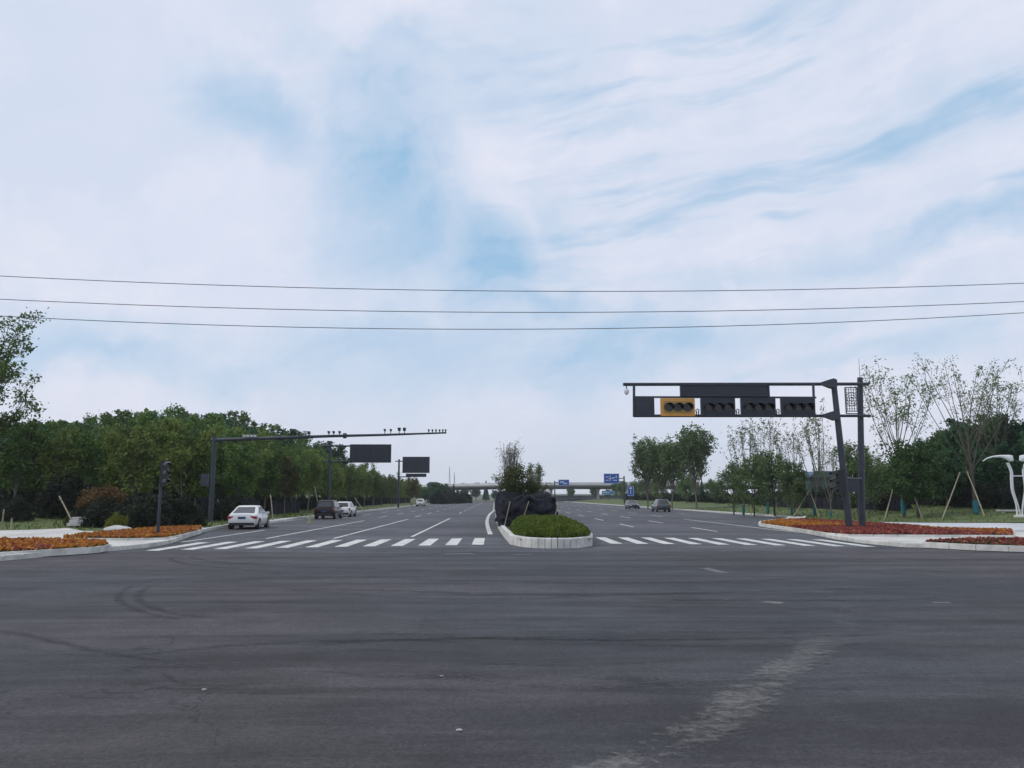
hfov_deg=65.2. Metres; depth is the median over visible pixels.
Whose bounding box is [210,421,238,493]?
roadside tree
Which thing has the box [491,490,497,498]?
wood tree
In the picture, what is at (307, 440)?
wood tree
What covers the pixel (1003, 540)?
bedding plants
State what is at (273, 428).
wood tree
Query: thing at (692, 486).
leafy tree
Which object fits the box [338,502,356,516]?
white hatchback
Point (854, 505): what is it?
dark shrub
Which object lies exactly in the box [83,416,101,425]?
wood tree
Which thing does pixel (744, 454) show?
sparse tree
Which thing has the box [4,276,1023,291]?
power line
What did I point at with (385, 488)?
roadside tree
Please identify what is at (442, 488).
wood tree
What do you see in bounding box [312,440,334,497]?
wood tree
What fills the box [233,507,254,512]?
rear window
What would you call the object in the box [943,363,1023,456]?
vase shaped tree
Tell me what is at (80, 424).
wood tree
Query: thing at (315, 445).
wood tree
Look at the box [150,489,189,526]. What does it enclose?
dark shrub
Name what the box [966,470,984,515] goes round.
stake
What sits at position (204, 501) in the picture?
net fence
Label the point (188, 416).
wood tree
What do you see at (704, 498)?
dark shrub
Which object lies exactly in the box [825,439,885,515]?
leafy tree
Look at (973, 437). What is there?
wood tree
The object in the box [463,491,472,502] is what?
dark shrub
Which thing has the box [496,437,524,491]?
island tree
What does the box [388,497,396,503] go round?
dark shrub
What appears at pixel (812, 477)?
shed
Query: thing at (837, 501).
net fence
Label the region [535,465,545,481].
slender tree
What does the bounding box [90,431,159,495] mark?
roadside tree
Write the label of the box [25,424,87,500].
roadside tree
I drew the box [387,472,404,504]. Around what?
roadside tree
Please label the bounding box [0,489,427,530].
grass verge
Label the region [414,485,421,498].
roadside tree
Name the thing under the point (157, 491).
dark shrub
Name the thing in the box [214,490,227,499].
dark shrub
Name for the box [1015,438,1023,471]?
wood tree
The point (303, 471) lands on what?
roadside tree
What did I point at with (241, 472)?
roadside tree
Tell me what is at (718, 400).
signal gantry
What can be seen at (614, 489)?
leafy tree
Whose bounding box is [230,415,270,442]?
wood tree
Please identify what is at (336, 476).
roadside tree
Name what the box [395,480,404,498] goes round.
roadside tree
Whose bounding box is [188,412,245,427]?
wood tree
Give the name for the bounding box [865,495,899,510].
net fence
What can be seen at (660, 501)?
rear window
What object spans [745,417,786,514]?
sparse tree
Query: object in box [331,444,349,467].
wood tree
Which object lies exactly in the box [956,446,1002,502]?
wood tree
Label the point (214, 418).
wood tree
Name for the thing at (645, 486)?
leafy tree
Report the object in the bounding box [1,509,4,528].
marker post
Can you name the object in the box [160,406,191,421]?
wood tree
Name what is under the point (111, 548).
kerb
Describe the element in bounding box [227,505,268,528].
white saloon
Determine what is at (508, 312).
power line
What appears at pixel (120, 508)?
dark shrub
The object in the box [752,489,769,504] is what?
dark shrub
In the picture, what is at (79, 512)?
dark shrub
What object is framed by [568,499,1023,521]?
grass verge
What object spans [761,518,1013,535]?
red flowers
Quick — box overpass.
[385,482,781,499]
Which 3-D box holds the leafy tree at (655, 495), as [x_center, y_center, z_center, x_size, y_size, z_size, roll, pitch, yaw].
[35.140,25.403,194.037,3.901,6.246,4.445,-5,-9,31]
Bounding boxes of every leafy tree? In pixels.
[610,484,617,496]
[615,482,626,499]
[630,481,638,493]
[634,480,646,500]
[640,479,650,500]
[650,482,659,498]
[652,478,671,496]
[675,476,685,495]
[676,472,698,502]
[687,479,698,494]
[702,478,715,498]
[706,481,721,500]
[715,461,748,514]
[726,452,776,516]
[752,448,793,515]
[774,485,807,503]
[776,458,810,516]
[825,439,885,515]
[854,453,894,511]
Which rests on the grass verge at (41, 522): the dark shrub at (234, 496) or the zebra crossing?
the dark shrub at (234, 496)
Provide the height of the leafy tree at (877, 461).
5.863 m
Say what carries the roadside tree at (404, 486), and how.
on the pavement at (52, 533)
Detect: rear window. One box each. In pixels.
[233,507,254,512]
[659,500,668,503]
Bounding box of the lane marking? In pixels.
[184,503,798,541]
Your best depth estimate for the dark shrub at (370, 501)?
167.47 m
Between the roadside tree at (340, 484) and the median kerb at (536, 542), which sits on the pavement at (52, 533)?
the roadside tree at (340, 484)
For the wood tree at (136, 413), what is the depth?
137.44 m
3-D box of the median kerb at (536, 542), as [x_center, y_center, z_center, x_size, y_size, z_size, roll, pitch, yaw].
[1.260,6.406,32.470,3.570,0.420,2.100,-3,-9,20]
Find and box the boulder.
[103,525,130,530]
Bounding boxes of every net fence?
[201,496,259,519]
[270,499,299,514]
[763,496,843,509]
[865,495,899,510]
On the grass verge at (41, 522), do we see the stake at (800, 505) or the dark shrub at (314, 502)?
the dark shrub at (314, 502)
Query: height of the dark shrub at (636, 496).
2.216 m
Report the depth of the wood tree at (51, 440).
76.11 m
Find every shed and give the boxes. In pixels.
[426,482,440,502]
[802,471,836,493]
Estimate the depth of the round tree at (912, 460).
63.44 m
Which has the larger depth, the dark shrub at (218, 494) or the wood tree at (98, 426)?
the wood tree at (98, 426)
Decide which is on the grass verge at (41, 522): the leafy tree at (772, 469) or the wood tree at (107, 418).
the wood tree at (107, 418)
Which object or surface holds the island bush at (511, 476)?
on the median soil
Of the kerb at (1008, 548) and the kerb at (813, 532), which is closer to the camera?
the kerb at (1008, 548)
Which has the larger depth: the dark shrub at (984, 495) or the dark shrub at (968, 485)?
the dark shrub at (968, 485)
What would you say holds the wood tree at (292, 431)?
on the grass verge at (41, 522)
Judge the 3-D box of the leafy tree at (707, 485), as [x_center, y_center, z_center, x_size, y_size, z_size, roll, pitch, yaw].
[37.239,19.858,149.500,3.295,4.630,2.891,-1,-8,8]
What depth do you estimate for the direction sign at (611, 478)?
184.04 m
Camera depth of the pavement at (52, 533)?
40.73 m
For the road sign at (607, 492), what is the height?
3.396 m
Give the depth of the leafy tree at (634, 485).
238.35 m
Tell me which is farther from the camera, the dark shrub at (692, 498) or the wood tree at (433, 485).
the wood tree at (433, 485)
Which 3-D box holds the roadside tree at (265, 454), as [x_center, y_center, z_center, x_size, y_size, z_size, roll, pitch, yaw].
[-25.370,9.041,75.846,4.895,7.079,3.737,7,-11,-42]
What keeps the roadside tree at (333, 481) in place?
on the pavement at (52, 533)
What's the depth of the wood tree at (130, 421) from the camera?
66.47 m
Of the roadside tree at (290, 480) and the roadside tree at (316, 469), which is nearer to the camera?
the roadside tree at (290, 480)
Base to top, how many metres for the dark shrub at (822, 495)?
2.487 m
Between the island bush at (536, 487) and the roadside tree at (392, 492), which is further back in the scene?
the roadside tree at (392, 492)
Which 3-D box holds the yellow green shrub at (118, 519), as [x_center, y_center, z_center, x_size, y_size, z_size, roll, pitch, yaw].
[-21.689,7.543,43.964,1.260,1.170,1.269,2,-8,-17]
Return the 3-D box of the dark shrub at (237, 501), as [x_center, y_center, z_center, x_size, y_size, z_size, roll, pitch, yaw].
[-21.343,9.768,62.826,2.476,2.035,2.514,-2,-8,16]
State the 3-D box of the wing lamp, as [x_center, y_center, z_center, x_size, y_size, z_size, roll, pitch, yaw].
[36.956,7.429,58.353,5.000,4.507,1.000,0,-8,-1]
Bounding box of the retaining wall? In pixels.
[552,495,621,500]
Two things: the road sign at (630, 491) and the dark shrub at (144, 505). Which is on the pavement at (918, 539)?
the road sign at (630, 491)
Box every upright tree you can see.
[628,434,659,508]
[643,436,677,498]
[652,436,683,509]
[669,421,721,508]
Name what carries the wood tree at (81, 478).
on the grass verge at (41, 522)
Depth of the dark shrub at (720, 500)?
135.74 m
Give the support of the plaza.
on the pavement at (918, 539)
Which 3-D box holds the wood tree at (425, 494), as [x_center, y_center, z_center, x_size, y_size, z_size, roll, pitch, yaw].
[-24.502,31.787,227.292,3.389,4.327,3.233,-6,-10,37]
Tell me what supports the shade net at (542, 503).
on the median soil
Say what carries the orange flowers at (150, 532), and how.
on the soil
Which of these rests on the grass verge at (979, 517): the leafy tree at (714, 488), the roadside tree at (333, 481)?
the leafy tree at (714, 488)
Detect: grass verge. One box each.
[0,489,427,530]
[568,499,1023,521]
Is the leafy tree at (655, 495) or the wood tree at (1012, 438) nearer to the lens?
the wood tree at (1012, 438)
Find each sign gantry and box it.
[323,442,390,499]
[395,457,429,507]
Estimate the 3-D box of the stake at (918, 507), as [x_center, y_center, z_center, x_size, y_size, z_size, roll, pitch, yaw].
[32.110,9.438,63.511,0.143,2.638,1.121,2,-8,-16]
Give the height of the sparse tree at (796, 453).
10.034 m
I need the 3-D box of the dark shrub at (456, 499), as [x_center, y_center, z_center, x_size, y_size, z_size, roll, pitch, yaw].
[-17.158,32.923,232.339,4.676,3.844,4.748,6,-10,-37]
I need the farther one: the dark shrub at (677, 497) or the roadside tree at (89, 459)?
the dark shrub at (677, 497)
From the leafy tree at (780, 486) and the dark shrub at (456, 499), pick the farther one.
the dark shrub at (456, 499)
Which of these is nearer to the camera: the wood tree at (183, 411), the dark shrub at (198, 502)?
the dark shrub at (198, 502)
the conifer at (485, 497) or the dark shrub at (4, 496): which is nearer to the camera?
the dark shrub at (4, 496)
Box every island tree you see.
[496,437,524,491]
[528,469,544,489]
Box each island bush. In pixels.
[491,462,534,506]
[523,477,552,495]
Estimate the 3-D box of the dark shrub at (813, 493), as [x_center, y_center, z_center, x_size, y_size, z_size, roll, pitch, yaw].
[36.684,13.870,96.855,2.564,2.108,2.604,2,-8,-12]
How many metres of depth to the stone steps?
48.23 m
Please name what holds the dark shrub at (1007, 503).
on the grass verge at (979, 517)
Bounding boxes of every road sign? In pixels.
[602,491,614,494]
[627,486,633,499]
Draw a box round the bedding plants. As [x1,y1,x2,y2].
[925,536,1023,547]
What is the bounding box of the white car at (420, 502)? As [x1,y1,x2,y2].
[416,499,425,505]
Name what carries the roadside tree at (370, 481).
on the pavement at (52, 533)
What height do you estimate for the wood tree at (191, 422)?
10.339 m
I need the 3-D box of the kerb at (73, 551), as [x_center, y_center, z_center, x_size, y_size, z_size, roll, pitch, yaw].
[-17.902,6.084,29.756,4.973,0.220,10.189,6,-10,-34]
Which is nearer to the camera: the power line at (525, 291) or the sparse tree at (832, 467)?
the power line at (525, 291)
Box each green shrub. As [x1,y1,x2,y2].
[62,511,73,525]
[104,512,128,527]
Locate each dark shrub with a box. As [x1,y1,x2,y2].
[0,486,21,506]
[0,495,34,520]
[33,473,96,517]
[70,502,105,526]
[77,495,118,527]
[109,493,156,527]
[122,491,173,528]
[149,487,178,498]
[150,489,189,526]
[169,494,203,525]
[188,490,200,507]
[190,508,206,525]
[205,496,235,520]
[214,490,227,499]
[217,493,248,512]
[223,496,253,519]
[247,490,265,511]
[265,495,278,511]
[297,495,311,509]
[310,496,318,508]
[348,496,355,505]
[352,493,363,505]
[366,497,372,504]
[374,497,382,504]
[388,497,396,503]
[429,490,447,503]
[438,491,452,503]
[449,491,461,503]
[456,491,467,503]
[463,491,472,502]
[633,494,639,499]
[668,492,676,500]
[675,493,685,500]
[689,494,697,501]
[699,491,710,502]
[711,491,721,502]
[718,491,732,503]
[737,490,751,503]
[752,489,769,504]
[809,491,819,497]
[817,487,840,506]
[835,492,856,507]
[875,489,912,509]
[919,492,945,505]
[945,486,971,506]
[948,476,997,504]
[968,482,1001,508]
[997,470,1022,503]
[998,479,1023,510]
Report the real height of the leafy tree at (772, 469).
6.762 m
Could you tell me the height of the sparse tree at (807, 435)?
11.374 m
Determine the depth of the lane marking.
54.19 m
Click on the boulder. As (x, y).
(116, 527)
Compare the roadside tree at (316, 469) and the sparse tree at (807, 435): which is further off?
the roadside tree at (316, 469)
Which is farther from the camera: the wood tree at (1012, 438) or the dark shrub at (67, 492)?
the wood tree at (1012, 438)
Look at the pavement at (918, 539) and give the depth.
36.72 m
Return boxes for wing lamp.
[983,455,1023,516]
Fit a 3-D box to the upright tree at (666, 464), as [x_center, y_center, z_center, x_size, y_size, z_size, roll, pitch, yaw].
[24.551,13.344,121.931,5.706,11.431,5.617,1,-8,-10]
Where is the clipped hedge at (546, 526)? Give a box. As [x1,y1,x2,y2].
[510,514,591,538]
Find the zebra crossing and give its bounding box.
[146,537,875,550]
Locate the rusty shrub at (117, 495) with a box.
[73,483,131,507]
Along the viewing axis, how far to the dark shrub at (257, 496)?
89.48 m
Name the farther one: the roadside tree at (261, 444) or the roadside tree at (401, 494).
the roadside tree at (401, 494)
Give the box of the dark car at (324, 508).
[314,500,342,518]
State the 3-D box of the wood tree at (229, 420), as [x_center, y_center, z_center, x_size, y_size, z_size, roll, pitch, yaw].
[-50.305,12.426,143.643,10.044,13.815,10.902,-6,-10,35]
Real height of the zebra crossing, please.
0.001 m
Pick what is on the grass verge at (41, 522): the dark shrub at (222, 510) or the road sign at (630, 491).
the dark shrub at (222, 510)
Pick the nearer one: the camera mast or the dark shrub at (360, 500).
the camera mast
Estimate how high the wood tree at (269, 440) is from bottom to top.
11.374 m
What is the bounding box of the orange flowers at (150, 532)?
[63,525,201,537]
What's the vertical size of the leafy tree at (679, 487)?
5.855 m
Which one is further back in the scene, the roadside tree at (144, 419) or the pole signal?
the roadside tree at (144, 419)
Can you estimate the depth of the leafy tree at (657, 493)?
184.72 m
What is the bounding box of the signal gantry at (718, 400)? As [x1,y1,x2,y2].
[623,367,870,526]
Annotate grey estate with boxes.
[651,499,670,511]
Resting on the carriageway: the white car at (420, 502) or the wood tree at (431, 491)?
the white car at (420, 502)
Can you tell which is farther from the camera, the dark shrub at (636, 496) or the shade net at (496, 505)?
the dark shrub at (636, 496)
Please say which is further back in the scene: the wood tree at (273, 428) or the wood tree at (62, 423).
the wood tree at (273, 428)
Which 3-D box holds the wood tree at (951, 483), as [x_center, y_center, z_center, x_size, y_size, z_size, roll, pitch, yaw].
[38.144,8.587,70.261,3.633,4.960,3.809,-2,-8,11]
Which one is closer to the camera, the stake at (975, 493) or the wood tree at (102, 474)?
the stake at (975, 493)
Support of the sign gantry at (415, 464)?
on the carriageway
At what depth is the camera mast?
59.02 m
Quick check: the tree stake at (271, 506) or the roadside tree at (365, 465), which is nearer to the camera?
the tree stake at (271, 506)
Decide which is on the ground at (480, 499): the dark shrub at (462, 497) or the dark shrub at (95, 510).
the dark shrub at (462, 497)
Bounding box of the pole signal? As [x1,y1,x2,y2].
[156,461,172,532]
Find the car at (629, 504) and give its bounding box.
[625,500,639,508]
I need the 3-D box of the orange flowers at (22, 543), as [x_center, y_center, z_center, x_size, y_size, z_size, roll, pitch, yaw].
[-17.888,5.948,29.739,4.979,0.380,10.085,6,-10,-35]
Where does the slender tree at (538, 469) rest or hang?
on the median soil
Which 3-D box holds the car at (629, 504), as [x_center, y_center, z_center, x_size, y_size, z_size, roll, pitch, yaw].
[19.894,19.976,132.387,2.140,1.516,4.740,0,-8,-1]
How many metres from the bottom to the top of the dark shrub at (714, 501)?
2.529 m
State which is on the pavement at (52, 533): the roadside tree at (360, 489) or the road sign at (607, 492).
the roadside tree at (360, 489)
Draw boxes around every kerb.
[0,503,429,560]
[0,544,110,555]
[61,527,202,539]
[495,513,513,543]
[510,535,591,547]
[564,501,923,547]
[760,523,1014,536]
[923,542,1023,551]
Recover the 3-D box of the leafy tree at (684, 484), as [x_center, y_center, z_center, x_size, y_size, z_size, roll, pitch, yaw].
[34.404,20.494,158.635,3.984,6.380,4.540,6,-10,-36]
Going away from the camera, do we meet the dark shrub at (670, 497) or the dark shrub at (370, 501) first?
the dark shrub at (370, 501)
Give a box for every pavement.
[0,503,428,545]
[583,502,1023,542]
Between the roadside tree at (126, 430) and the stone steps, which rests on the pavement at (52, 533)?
the roadside tree at (126, 430)
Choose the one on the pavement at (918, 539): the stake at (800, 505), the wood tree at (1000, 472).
the stake at (800, 505)
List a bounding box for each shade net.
[495,491,557,526]
[495,492,540,515]
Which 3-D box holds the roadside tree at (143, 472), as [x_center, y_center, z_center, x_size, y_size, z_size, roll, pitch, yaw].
[-27.946,6.358,58.977,3.969,7.518,5.199,-2,-8,15]
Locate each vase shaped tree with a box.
[852,356,948,516]
[905,352,1023,514]
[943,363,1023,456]
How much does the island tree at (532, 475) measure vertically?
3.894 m
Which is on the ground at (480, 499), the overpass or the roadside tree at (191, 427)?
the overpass
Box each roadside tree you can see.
[0,400,55,497]
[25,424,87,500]
[73,412,119,489]
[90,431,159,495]
[91,420,164,498]
[109,418,166,495]
[127,402,191,493]
[155,415,228,496]
[175,440,198,493]
[176,427,221,504]
[186,425,215,488]
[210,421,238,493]
[215,429,263,498]
[219,442,275,499]
[227,424,272,491]
[248,433,287,497]
[249,433,286,509]
[265,431,297,456]
[268,443,295,494]
[274,452,309,513]
[277,440,318,500]
[291,443,308,496]
[298,446,326,511]
[316,444,339,499]
[323,466,342,497]
[332,463,356,501]
[332,467,347,500]
[337,460,361,501]
[344,466,367,505]
[347,463,370,473]
[362,471,375,506]
[369,465,383,505]
[375,477,388,505]
[386,477,397,504]
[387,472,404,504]
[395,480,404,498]
[401,480,410,503]
[404,477,418,506]
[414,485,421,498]
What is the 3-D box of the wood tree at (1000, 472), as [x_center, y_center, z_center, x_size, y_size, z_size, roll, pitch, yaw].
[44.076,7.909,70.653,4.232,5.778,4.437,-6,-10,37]
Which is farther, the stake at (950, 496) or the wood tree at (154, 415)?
the wood tree at (154, 415)
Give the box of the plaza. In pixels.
[885,522,1023,531]
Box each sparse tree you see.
[720,417,758,515]
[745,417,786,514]
[773,417,804,514]
[792,398,834,515]
[814,440,845,517]
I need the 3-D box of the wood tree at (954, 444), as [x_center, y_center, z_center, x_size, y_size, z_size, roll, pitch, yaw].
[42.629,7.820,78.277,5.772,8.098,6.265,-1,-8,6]
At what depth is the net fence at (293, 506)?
88.32 m
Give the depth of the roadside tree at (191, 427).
75.19 m
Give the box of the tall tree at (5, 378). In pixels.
[0,307,50,435]
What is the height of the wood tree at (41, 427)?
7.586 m
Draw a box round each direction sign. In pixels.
[554,480,568,497]
[604,474,624,504]
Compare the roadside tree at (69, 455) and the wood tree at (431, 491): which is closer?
the roadside tree at (69, 455)
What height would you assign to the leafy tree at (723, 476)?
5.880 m
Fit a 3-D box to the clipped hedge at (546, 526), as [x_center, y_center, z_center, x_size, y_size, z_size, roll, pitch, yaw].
[1.652,6.704,38.287,3.439,0.854,12.626,0,-8,-1]
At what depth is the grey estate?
105.97 m
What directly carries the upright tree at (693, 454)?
on the grass verge at (979, 517)
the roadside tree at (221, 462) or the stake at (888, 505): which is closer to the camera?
the stake at (888, 505)
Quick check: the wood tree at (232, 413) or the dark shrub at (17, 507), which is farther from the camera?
the wood tree at (232, 413)
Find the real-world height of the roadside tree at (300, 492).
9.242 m
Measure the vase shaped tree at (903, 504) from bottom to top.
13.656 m
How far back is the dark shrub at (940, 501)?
76.89 m
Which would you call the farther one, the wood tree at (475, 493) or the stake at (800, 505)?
the wood tree at (475, 493)
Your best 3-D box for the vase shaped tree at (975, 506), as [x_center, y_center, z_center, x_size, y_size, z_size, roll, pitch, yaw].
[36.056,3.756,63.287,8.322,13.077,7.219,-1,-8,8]
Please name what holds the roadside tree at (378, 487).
on the pavement at (52, 533)
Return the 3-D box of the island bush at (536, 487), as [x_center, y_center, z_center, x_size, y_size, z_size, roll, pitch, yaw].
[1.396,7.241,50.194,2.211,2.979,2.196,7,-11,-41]
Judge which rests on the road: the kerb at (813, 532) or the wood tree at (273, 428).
the kerb at (813, 532)
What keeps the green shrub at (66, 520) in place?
on the grass verge at (41, 522)
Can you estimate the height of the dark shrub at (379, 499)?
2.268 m
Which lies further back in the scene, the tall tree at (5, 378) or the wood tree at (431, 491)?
the wood tree at (431, 491)
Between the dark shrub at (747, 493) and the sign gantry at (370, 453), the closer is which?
the sign gantry at (370, 453)
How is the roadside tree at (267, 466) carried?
on the pavement at (52, 533)
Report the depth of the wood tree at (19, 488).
67.67 m
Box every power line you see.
[0,299,1023,312]
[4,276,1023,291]
[4,312,1023,329]
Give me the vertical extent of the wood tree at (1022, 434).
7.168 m
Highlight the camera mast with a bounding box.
[200,428,446,521]
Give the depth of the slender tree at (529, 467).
69.70 m
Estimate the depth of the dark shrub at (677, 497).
175.51 m
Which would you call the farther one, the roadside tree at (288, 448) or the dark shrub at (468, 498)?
the dark shrub at (468, 498)
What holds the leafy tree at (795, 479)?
on the pavement at (918, 539)
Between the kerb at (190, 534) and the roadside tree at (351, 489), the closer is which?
the kerb at (190, 534)
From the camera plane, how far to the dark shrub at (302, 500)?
109.50 m
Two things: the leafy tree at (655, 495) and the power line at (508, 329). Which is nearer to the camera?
the power line at (508, 329)
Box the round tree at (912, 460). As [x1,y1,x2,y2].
[873,423,956,517]
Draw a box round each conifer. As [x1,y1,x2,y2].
[482,481,489,500]
[699,480,704,494]
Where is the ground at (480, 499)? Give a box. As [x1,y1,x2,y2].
[411,498,494,500]
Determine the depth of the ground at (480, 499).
616.52 m
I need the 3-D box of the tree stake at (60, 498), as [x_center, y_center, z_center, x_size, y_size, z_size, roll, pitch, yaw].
[-27.396,7.912,49.288,2.017,2.061,0.146,-5,-9,29]
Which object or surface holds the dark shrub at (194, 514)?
on the grass verge at (41, 522)
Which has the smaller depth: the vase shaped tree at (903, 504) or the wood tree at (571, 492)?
the vase shaped tree at (903, 504)
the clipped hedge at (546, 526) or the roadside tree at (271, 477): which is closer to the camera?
the clipped hedge at (546, 526)
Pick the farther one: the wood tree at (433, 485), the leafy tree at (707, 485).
the wood tree at (433, 485)
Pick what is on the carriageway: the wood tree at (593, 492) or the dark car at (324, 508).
the dark car at (324, 508)
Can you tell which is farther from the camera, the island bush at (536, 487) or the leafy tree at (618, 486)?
the leafy tree at (618, 486)
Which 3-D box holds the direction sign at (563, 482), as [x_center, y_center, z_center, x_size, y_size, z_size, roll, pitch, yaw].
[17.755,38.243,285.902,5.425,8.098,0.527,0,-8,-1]
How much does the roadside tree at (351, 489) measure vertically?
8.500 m
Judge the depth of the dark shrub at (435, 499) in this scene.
216.40 m
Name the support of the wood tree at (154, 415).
on the grass verge at (41, 522)
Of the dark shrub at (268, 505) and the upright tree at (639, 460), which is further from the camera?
the upright tree at (639, 460)
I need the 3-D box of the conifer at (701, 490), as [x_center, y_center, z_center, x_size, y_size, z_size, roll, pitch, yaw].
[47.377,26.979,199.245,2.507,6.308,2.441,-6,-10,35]
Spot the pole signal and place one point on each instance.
(164, 479)
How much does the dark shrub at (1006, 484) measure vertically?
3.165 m
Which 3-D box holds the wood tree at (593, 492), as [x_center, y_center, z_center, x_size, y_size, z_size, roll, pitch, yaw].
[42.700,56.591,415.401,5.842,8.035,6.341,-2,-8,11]
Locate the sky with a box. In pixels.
[0,0,1023,494]
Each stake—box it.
[59,496,74,526]
[270,494,272,519]
[793,493,807,516]
[884,489,892,519]
[912,493,922,517]
[942,472,959,518]
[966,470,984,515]
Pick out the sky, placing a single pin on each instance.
(683, 149)
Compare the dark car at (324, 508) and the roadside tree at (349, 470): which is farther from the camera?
the roadside tree at (349, 470)
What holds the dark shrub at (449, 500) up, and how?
on the ground at (480, 499)
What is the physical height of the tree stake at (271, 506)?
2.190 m
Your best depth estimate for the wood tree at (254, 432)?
111.18 m
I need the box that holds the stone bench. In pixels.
[996,510,1020,512]
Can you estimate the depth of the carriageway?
45.19 m
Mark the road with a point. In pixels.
(884, 657)
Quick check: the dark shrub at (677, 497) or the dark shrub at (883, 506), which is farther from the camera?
the dark shrub at (677, 497)
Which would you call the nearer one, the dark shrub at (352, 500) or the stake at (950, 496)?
the stake at (950, 496)
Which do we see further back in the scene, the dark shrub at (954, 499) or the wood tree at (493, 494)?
the wood tree at (493, 494)
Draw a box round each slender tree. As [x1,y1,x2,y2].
[526,463,536,478]
[533,461,542,482]
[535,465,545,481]
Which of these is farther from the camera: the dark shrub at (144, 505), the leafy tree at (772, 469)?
the leafy tree at (772, 469)
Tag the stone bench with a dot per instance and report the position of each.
(1001, 511)
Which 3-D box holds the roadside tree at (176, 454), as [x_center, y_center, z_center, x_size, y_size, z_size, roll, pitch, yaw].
[-25.962,6.600,63.304,5.810,8.402,4.436,7,-11,-42]
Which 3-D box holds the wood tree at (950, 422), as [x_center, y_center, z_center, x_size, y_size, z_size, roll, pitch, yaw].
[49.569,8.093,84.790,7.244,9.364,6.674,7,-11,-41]
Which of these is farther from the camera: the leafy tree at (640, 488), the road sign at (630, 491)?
the leafy tree at (640, 488)
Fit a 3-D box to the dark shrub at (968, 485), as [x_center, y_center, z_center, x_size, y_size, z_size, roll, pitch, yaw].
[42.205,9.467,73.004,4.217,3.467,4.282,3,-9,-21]
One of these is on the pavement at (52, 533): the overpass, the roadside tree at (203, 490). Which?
the roadside tree at (203, 490)
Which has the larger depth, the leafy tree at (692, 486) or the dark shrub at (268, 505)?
the leafy tree at (692, 486)
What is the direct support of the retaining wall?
on the ground at (480, 499)
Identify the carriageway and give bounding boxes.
[173,502,866,552]
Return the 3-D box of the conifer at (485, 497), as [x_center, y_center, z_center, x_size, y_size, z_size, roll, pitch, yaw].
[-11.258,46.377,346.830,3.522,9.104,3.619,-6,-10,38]
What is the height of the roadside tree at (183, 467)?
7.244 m
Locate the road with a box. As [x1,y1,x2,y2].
[0,501,1023,767]
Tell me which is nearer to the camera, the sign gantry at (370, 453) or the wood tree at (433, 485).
the sign gantry at (370, 453)
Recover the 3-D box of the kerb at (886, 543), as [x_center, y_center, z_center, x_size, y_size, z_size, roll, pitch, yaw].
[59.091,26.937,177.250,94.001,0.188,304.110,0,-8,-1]
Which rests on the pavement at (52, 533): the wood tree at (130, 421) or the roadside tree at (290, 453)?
the roadside tree at (290, 453)
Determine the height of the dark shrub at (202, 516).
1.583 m
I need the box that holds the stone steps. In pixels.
[67,517,85,525]
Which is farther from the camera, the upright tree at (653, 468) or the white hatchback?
the upright tree at (653, 468)
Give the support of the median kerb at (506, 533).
on the carriageway
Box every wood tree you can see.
[0,422,45,495]
[24,416,73,493]
[31,430,94,494]
[35,433,91,494]
[38,425,53,431]
[75,422,102,433]
[82,438,104,485]
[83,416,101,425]
[94,414,126,430]
[95,409,140,430]
[112,412,159,494]
[117,411,145,420]
[147,412,173,424]
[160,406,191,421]
[167,414,204,440]
[181,413,199,422]
[185,412,235,488]
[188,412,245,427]
[204,422,256,434]
[210,410,250,425]
[221,416,254,430]
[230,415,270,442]
[251,430,292,447]
[255,424,307,456]
[273,428,298,495]
[292,429,312,495]
[297,442,327,494]
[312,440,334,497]
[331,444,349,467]
[420,489,430,502]
[427,487,437,497]
[431,482,441,489]
[436,483,448,494]
[469,490,480,500]
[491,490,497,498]
[566,489,574,494]
[590,489,596,494]
[910,423,980,472]
[924,454,969,509]
[944,418,977,433]
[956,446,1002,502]
[967,413,1011,487]
[981,413,1023,457]
[986,441,1023,488]
[1010,430,1023,449]
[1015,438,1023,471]
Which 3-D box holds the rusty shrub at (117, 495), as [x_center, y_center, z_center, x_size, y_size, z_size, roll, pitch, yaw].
[-26.012,7.140,50.982,3.342,1.645,3.343,5,-9,-31]
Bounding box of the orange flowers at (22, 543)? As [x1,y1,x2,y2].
[0,536,108,551]
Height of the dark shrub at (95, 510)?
2.035 m
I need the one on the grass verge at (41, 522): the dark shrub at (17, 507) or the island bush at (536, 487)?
the dark shrub at (17, 507)

